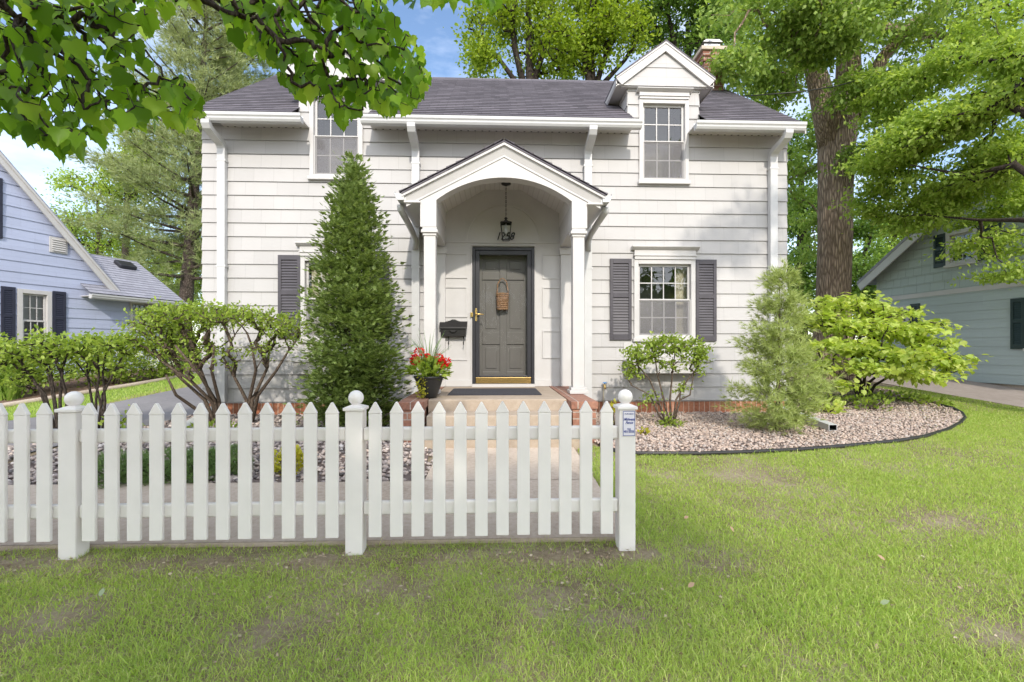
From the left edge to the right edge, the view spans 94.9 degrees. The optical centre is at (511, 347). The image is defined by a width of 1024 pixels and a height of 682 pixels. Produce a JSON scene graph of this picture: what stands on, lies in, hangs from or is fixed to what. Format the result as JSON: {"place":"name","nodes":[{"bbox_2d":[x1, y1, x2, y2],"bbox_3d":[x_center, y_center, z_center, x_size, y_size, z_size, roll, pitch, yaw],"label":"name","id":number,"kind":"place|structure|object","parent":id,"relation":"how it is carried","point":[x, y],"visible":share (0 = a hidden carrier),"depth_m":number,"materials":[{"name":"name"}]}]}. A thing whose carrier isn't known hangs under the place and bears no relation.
{"place":"outdoors","nodes":[
{"label":"outdoors","id":0,"kind":"place"},
{"bbox_2d":[8,384,204,451],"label":"driveway","id":1,"kind":"structure","parent":0,"point":[167,401],"depth_m":8.00,"materials":[{"name":"grey asphalt"}]},
{"bbox_2d":[0,479,614,544],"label":"sidewalk","id":2,"kind":"structure","parent":0,"point":[428,518],"depth_m":3.22,"materials":[{"name":"concrete"}]},
{"bbox_2d":[447,388,541,395],"bbox_3d":[-0.235,0.601,6.416,1.200,0.016,0.880,0,0,-2],"label":"door mat","id":3,"kind":"object","parent":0,"point":[494,391],"depth_m":6.33,"materials":[{"name":"fabric"}]},
{"bbox_2d":[0,348,1023,681],"bbox_3d":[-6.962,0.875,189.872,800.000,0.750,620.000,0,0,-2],"label":"ground","id":4,"kind":"structure","parent":0,"point":[260,630],"depth_m":2.41,"materials":[{"name":"green plant"}]},
{"bbox_2d":[0,324,96,428],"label":"leggy shrub","id":5,"kind":"object","parent":4,"relation":"on","point":[51,356],"visible":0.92,"depth_m":5.44,"materials":[{"name":"green plant"}]},
{"bbox_2d":[0,150,187,374],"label":"blue house","id":6,"kind":"structure","parent":4,"relation":"on","point":[56,276],"depth_m":10.86,"materials":[{"name":"paint"}]},
{"bbox_2d":[17,288,51,347],"bbox_3d":[-10.826,-0.595,10.578,0.302,1.606,1.635,0,0,16],"label":"window","id":7,"kind":"structure","parent":6,"relation":"in","point":[33,306],"depth_m":10.61,"materials":[{"name":"white paint"}]},
{"bbox_2d":[105,295,160,331],"bbox_3d":[-10.173,-0.848,12.739,0.335,1.100,1.592,0,0,16],"label":"window","id":8,"kind":"structure","parent":6,"relation":"in","point":[131,303],"depth_m":12.62,"materials":[{"name":"white paint"}]},
{"bbox_2d":[124,296,177,334],"bbox_3d":[-10.019,-0.848,13.263,0.335,1.100,1.592,0,0,16],"label":"window","id":9,"kind":"structure","parent":6,"relation":"in","point":[134,305],"depth_m":12.93,"materials":[{"name":"white paint"}]},
{"bbox_2d":[0,367,197,402],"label":"mulch bed","id":10,"kind":"object","parent":4,"relation":"on","point":[71,386],"visible":0.14,"depth_m":9.58,"materials":[{"name":"brown soil"}]},
{"bbox_2d":[0,359,48,400],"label":"daylily","id":11,"kind":"object","parent":10,"relation":"on","point":[9,395],"visible":0.38,"depth_m":8.25,"materials":[{"name":"green plant"}]},
{"bbox_2d":[0,337,90,392],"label":"flowering bush","id":12,"kind":"object","parent":10,"relation":"on","point":[57,376],"visible":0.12,"depth_m":8.87,"materials":[{"name":"green plant"}]},
{"bbox_2d":[53,334,150,387],"bbox_3d":[-8.458,0.315,9.896,1.846,1.191,1.449,0,0,-2],"label":"flowering bush","id":13,"kind":"object","parent":10,"relation":"on","point":[121,379],"visible":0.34,"depth_m":9.79,"materials":[{"name":"green plant"}]},
{"bbox_2d":[128,340,191,380],"bbox_3d":[-8.015,0.415,10.683,1.375,1.332,1.498,0,0,-2],"label":"flowering bush","id":14,"kind":"object","parent":10,"relation":"on","point":[160,369],"visible":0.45,"depth_m":10.52,"materials":[{"name":"green plant"}]},
{"bbox_2d":[2,371,199,407],"bbox_3d":[-8.162,0.802,8.667,0.432,0.576,7.239,0,0,12],"label":"garden edging","id":15,"kind":"object","parent":4,"relation":"on","point":[15,403],"visible":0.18,"depth_m":9.03,"materials":[{"name":"concrete"}]},
{"bbox_2d":[51,327,151,427],"bbox_3d":[-4.938,0.442,5.694,0.997,1.383,0.982,0,0,-2],"label":"leggy shrub","id":16,"kind":"object","parent":4,"relation":"on","point":[100,346],"visible":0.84,"depth_m":5.66,"materials":[{"name":"green plant"}]},
{"bbox_2d":[98,588,104,595],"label":"fallen leaf","id":17,"kind":"object","parent":4,"relation":"on","point":[101,591],"visible":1,"depth_m":2.29,"materials":[{"name":"green plant"}]},
{"bbox_2d":[5,371,201,420],"bbox_3d":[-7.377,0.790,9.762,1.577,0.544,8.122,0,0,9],"label":"lawn","id":18,"kind":"structure","parent":4,"relation":"on","point":[157,385],"depth_m":8.94,"materials":[{"name":"green plant"}]},
{"bbox_2d":[8,413,432,484],"bbox_3d":[-2.808,1.092,5.611,4.000,0.107,3.360,0,0,-2],"label":"gravel bed","id":19,"kind":"object","parent":4,"relation":"on","point":[256,480],"visible":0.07,"depth_m":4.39,"materials":[{"name":"grey gravel"}]},
{"bbox_2d":[8,443,35,461],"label":"gravel","id":20,"kind":"structure","parent":19,"relation":"on","point":[11,451],"depth_m":4.80,"materials":[{"name":"beige gravel"}]},
{"bbox_2d":[98,446,148,488],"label":"juniper","id":21,"kind":"object","parent":19,"relation":"on","point":[101,463],"visible":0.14,"depth_m":3.93,"materials":[{"name":"green plant"}]},
{"bbox_2d":[120,446,193,485],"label":"juniper","id":22,"kind":"object","parent":19,"relation":"on","point":[166,452],"visible":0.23,"depth_m":3.92,"materials":[{"name":"green plant"}]},
{"bbox_2d":[164,446,232,482],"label":"juniper","id":23,"kind":"object","parent":19,"relation":"on","point":[189,452],"visible":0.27,"depth_m":3.98,"materials":[{"name":"green plant"}]},
{"bbox_2d":[186,406,211,427],"bbox_3d":[-4.221,0.958,6.350,0.110,0.145,1.572,0,0,-19],"label":"downspout extension","id":24,"kind":"object","parent":19,"relation":"on","point":[191,420],"visible":0.06,"depth_m":5.96,"materials":[{"name":"white metal"}]},
{"bbox_2d":[111,296,309,423],"bbox_3d":[-3.857,0.225,6.088,2.403,1.765,1.342,0,0,-2],"label":"pruned shrub","id":25,"kind":"object","parent":19,"relation":"on","point":[205,318],"visible":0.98,"depth_m":5.95,"materials":[{"name":"green plant"}]},
{"bbox_2d":[187,419,237,427],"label":"base sprouts","id":26,"kind":"object","parent":19,"relation":"on","point":[212,422],"visible":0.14,"depth_m":5.46,"materials":[{"name":"green plant"}]},
{"bbox_2d":[208,444,254,478],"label":"juniper","id":27,"kind":"object","parent":19,"relation":"on","point":[233,454],"visible":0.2,"depth_m":4.12,"materials":[{"name":"green plant"}]},
{"bbox_2d":[274,444,303,474],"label":"gold shrub","id":28,"kind":"object","parent":19,"relation":"on","point":[278,459],"visible":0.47,"depth_m":4.19,"materials":[{"name":"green plant"}]},
{"bbox_2d":[282,150,415,426],"bbox_3d":[-2.028,-0.715,6.103,1.742,3.683,1.726,0,0,-31],"label":"conical evergreen","id":29,"kind":"object","parent":19,"relation":"on","point":[349,229],"visible":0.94,"depth_m":5.87,"materials":[{"name":"green plant"}]},
{"bbox_2d":[0,0,502,166],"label":"maple tree","id":30,"kind":"object","parent":4,"relation":"on","point":[28,50],"visible":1,"depth_m":2.08,"materials":[{"name":"green plant"}]},
{"bbox_2d":[0,537,614,550],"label":"sidewalk edge","id":31,"kind":"object","parent":4,"relation":"on","point":[317,543],"depth_m":2.94,"materials":[{"name":"concrete"}]},
{"bbox_2d":[0,389,637,559],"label":"picket fence","id":32,"kind":"object","parent":4,"relation":"on","point":[78,510],"visible":1,"depth_m":2.82,"materials":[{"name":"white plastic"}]},
{"bbox_2d":[623,411,634,435],"bbox_3d":[0.718,0.466,2.885,0.078,0.156,0.006,0,0,-2],"label":"sign","id":33,"kind":"object","parent":32,"relation":"attached to","point":[628,423],"visible":1,"depth_m":2.88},
{"bbox_2d":[200,35,806,449],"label":"white house","id":34,"kind":"structure","parent":4,"relation":"on","point":[646,193],"depth_m":7.36,"materials":[{"name":"paint"}]},
{"bbox_2d":[295,242,368,342],"bbox_3d":[-2.780,-0.788,7.603,1.090,1.653,0.840,0,0,-2],"label":"window","id":35,"kind":"structure","parent":34,"relation":"in","point":[306,247],"depth_m":7.25,"materials":[{"name":"white paint"}]},
{"bbox_2d":[307,80,362,179],"bbox_3d":[-2.733,-3.279,7.605,0.905,1.614,0.840,0,0,-2],"label":"window","id":36,"kind":"structure","parent":34,"relation":"in","point":[338,141],"depth_m":7.33,"materials":[{"name":"white paint"}]},
{"bbox_2d":[400,329,453,398],"bbox_3d":[-1.026,0.194,5.699,0.647,0.865,0.682,0,0,-2],"label":"flower pot","id":37,"kind":"object","parent":34,"relation":"on","point":[428,380],"visible":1,"depth_m":5.58,"materials":[{"name":"black plastic"}]},
{"bbox_2d":[439,319,467,344],"bbox_3d":[-0.905,-0.238,7.259,0.427,0.396,0.151,0,0,-2],"label":"mailbox","id":38,"kind":"object","parent":34,"relation":"attached to","point":[453,328],"visible":1,"depth_m":7.22,"materials":[{"name":"black metal"}]},
{"bbox_2d":[470,247,534,386],"bbox_3d":[-0.142,-0.485,7.415,1.018,2.193,0.290,0,0,-2],"label":"storm door","id":39,"kind":"structure","parent":34,"relation":"in","point":[502,340],"depth_m":7.51,"materials":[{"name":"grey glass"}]},
{"bbox_2d":[496,278,508,309],"bbox_3d":[-0.150,-0.844,7.444,0.211,0.507,0.118,0,0,-2],"label":"basket","id":40,"kind":"object","parent":39,"relation":"hanging from","point":[502,301],"visible":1,"depth_m":7.40,"materials":[{"name":"brown wicker"}]},
{"bbox_2d":[500,182,511,240],"bbox_3d":[-0.090,-2.023,7.021,0.174,0.854,0.174,0,0,-2],"label":"lantern","id":41,"kind":"object","parent":34,"relation":"hanging from","point":[505,222],"visible":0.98,"depth_m":7.00,"materials":[{"name":"black metal"}]},
{"bbox_2d":[603,382,606,404],"bbox_3d":[1.452,0.732,7.394,0.064,0.375,0.129,0,0,-2],"label":"outdoor faucet","id":42,"kind":"object","parent":34,"relation":"attached to","point":[604,386],"visible":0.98,"depth_m":7.41,"materials":[{"name":"gold metal"}]},
{"bbox_2d":[636,87,693,184],"bbox_3d":[2.402,-3.279,7.793,0.889,1.614,0.840,0,0,-2],"label":"window","id":43,"kind":"structure","parent":34,"relation":"in","point":[656,134],"depth_m":7.49,"materials":[{"name":"white paint"}]},
{"bbox_2d":[631,245,699,341],"bbox_3d":[2.414,-0.791,7.794,1.075,1.618,0.840,0,0,-2],"label":"window","id":44,"kind":"structure","parent":34,"relation":"in","point":[660,300],"depth_m":7.52,"materials":[{"name":"white paint"}]},
{"bbox_2d":[424,447,593,480],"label":"walkway","id":45,"kind":"structure","parent":4,"relation":"on","point":[512,464],"depth_m":4.41,"materials":[{"name":"concrete"}]},
{"bbox_2d":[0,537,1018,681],"bbox_3d":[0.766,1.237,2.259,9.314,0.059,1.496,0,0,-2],"label":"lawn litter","id":46,"kind":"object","parent":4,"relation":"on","point":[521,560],"visible":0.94,"depth_m":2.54,"materials":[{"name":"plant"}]},
{"bbox_2d":[594,387,962,451],"bbox_3d":[4.490,0.955,7.145,8.085,0.264,3.312,0,0,-22],"label":"gravel bed","id":47,"kind":"object","parent":4,"relation":"on","point":[781,446],"visible":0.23,"depth_m":6.04,"materials":[{"name":"beige gravel"}]},
{"bbox_2d":[610,398,616,424],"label":"upright weed","id":48,"kind":"object","parent":47,"relation":"on","point":[611,405],"visible":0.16,"depth_m":5.80,"materials":[{"name":"yellow plant"}]},
{"bbox_2d":[637,427,650,434],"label":"leafy weed","id":49,"kind":"object","parent":47,"relation":"on","point":[647,431],"visible":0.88,"depth_m":5.65,"materials":[{"name":"yellow plant"}]},
{"bbox_2d":[616,331,715,427],"bbox_3d":[2.109,0.503,6.370,1.312,1.472,0.826,0,0,-2],"label":"shrub","id":50,"kind":"object","parent":47,"relation":"on","point":[700,353],"visible":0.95,"depth_m":6.31,"materials":[{"name":"green plant"}]},
{"bbox_2d":[713,257,844,435],"bbox_3d":[3.276,-0.009,5.791,1.415,2.280,1.460,0,0,-2],"label":"feathery cedar","id":51,"kind":"object","parent":47,"relation":"on","point":[774,342],"visible":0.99,"depth_m":5.71,"materials":[{"name":"green plant"}]},
{"bbox_2d":[783,406,836,430],"bbox_3d":[3.974,0.941,6.509,0.110,0.192,1.283,0,0,-3],"label":"downspout extension","id":52,"kind":"object","parent":47,"relation":"on","point":[827,425],"visible":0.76,"depth_m":5.97,"materials":[{"name":"white metal"}]},
{"bbox_2d":[810,396,847,413],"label":"hosta","id":53,"kind":"object","parent":47,"relation":"on","point":[837,409],"visible":0.66,"depth_m":7.34,"materials":[{"name":"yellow plant"}]},
{"bbox_2d":[815,394,879,407],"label":"ground plant","id":54,"kind":"object","parent":47,"relation":"on","point":[852,397],"visible":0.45,"depth_m":7.90,"materials":[{"name":"green plant"}]},
{"bbox_2d":[851,390,895,411],"bbox_3d":[5.933,0.874,7.705,0.607,0.361,0.580,0,0,29],"label":"ground plant","id":55,"kind":"object","parent":47,"relation":"on","point":[887,401],"visible":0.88,"depth_m":7.66,"materials":[{"name":"green plant"}]},
{"bbox_2d":[788,290,991,400],"bbox_3d":[6.398,0.003,8.244,2.778,2.045,2.387,0,0,21],"label":"lime shrub","id":56,"kind":"object","parent":47,"relation":"on","point":[918,352],"visible":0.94,"depth_m":7.89,"materials":[{"name":"green plant"}]},
{"bbox_2d":[870,390,937,403],"bbox_3d":[7.006,0.881,8.586,1.299,0.217,1.036,0,0,-2],"label":"ground plant","id":57,"kind":"object","parent":47,"relation":"on","point":[890,393],"visible":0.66,"depth_m":8.42,"materials":[{"name":"green plant"}]},
{"bbox_2d":[899,394,954,405],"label":"ground plant","id":58,"kind":"object","parent":47,"relation":"on","point":[935,400],"visible":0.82,"depth_m":8.14,"materials":[{"name":"green plant"}]},
{"bbox_2d":[598,404,966,454],"bbox_3d":[4.434,1.032,6.026,7.131,0.135,1.279,0,0,-25],"label":"landscape edging","id":59,"kind":"object","parent":4,"relation":"on","point":[757,451],"visible":0.77,"depth_m":4.92,"materials":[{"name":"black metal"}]},
{"bbox_2d":[680,0,1023,379],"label":"tree","id":60,"kind":"object","parent":4,"relation":"on","point":[811,40],"visible":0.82,"depth_m":10.53,"materials":[{"name":"green plant"}]},
{"bbox_2d":[743,19,1022,96],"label":"utility cable","id":61,"kind":"object","parent":60,"relation":"attached to","point":[815,89],"visible":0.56,"depth_m":9.68,"materials":[{"name":"black metal"}]},
{"bbox_2d":[880,599,889,604],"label":"fallen leaf","id":62,"kind":"object","parent":4,"relation":"on","point":[884,602],"visible":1,"depth_m":2.20,"materials":[{"name":"green plant"}]},
{"bbox_2d":[824,0,1023,289],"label":"overhanging tree","id":63,"kind":"object","parent":4,"relation":"on","point":[995,165],"visible":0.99,"depth_m":8.66,"materials":[{"name":"green plant"}]},
{"bbox_2d":[857,134,1023,388],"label":"green house","id":64,"kind":"structure","parent":4,"relation":"on","point":[990,316],"depth_m":10.77,"materials":[{"name":"grey paint"}]},
{"bbox_2d":[867,305,909,335],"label":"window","id":65,"kind":"structure","parent":64,"relation":"in","point":[904,307],"depth_m":12.25,"materials":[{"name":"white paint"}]},
{"bbox_2d":[943,226,1006,267],"bbox_3d":[10.461,-2.308,10.828,0.335,1.051,1.725,0,0,-5],"label":"window","id":66,"kind":"structure","parent":64,"relation":"in","point":[964,232],"depth_m":10.94,"materials":[{"name":"grey glass"}]},
{"bbox_2d":[0,0,1023,347],"label":"sky","id":67,"kind":"structure","parent":0,"point":[440,47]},
{"bbox_2d":[181,353,866,366],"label":"back lawn","id":68,"kind":"structure","parent":0,"point":[859,360],"depth_m":21.11,"materials":[{"name":"plant"}]},
{"bbox_2d":[34,163,160,256],"bbox_3d":[-20.201,-4.224,23.402,5.668,9.649,4.397,0,0,-2],"label":"loose tree","id":69,"kind":"object","parent":68,"relation":"on","point":[68,183],"visible":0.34,"depth_m":22.79,"materials":[{"name":"green plant"}]},
{"bbox_2d":[76,119,188,258],"bbox_3d":[-17.707,-5.246,22.325,4.616,11.692,4.274,0,0,-2],"label":"bright tree","id":70,"kind":"object","parent":68,"relation":"on","point":[103,191],"visible":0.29,"depth_m":22.00,"materials":[{"name":"green plant"}]},
{"bbox_2d":[66,213,201,323],"bbox_3d":[-19.181,-3.448,24.285,10.907,8.097,5.307,0,0,11],"label":"green tree","id":71,"kind":"object","parent":68,"relation":"on","point":[171,272],"visible":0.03,"depth_m":23.62,"materials":[{"name":"green plant"}]},
{"bbox_2d":[52,0,266,361],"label":"pine tree","id":72,"kind":"object","parent":68,"relation":"on","point":[187,239],"visible":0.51,"depth_m":16.45,"materials":[{"name":"green plant"}]},
{"bbox_2d":[135,1,278,251],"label":"pine tree","id":73,"kind":"object","parent":68,"relation":"on","point":[261,75],"visible":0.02,"depth_m":20.08,"materials":[{"name":"green plant"}]},
{"bbox_2d":[443,0,603,79],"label":"deciduous tree","id":74,"kind":"object","parent":68,"relation":"on","point":[510,22],"visible":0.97,"depth_m":14.51,"materials":[{"name":"green plant"}]},
{"bbox_2d":[548,0,663,80],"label":"deciduous tree","id":75,"kind":"object","parent":68,"relation":"on","point":[613,15],"visible":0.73,"depth_m":14.90,"materials":[{"name":"green plant"}]},
{"bbox_2d":[616,0,764,89],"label":"deciduous tree","id":76,"kind":"object","parent":68,"relation":"on","point":[691,42],"visible":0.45,"depth_m":15.67,"materials":[{"name":"green plant"}]},
{"bbox_2d":[787,106,857,357],"bbox_3d":[10.946,-4.069,17.906,3.680,10.733,5.220,0,0,-2],"label":"green tree","id":77,"kind":"object","parent":68,"relation":"on","point":[808,273],"visible":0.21,"depth_m":17.68,"materials":[{"name":"green plant"}]},
{"bbox_2d":[811,209,896,361],"bbox_3d":[12.153,-2.276,15.803,3.453,5.877,4.086,0,0,-2],"label":"green tree","id":78,"kind":"object","parent":68,"relation":"on","point":[864,266],"visible":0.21,"depth_m":15.89,"materials":[{"name":"green plant"}]},
{"bbox_2d":[853,210,909,268],"bbox_3d":[20.616,-3.769,25.119,6.280,8.738,4.467,0,0,-16],"label":"bright tree","id":79,"kind":"object","parent":68,"relation":"on","point":[892,245],"visible":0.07,"depth_m":24.56,"materials":[{"name":"green plant"}]},
{"bbox_2d":[788,363,1023,406],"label":"side driveway","id":80,"kind":"structure","parent":0,"point":[992,393],"depth_m":9.49,"materials":[{"name":"beige concrete"}]}
]}

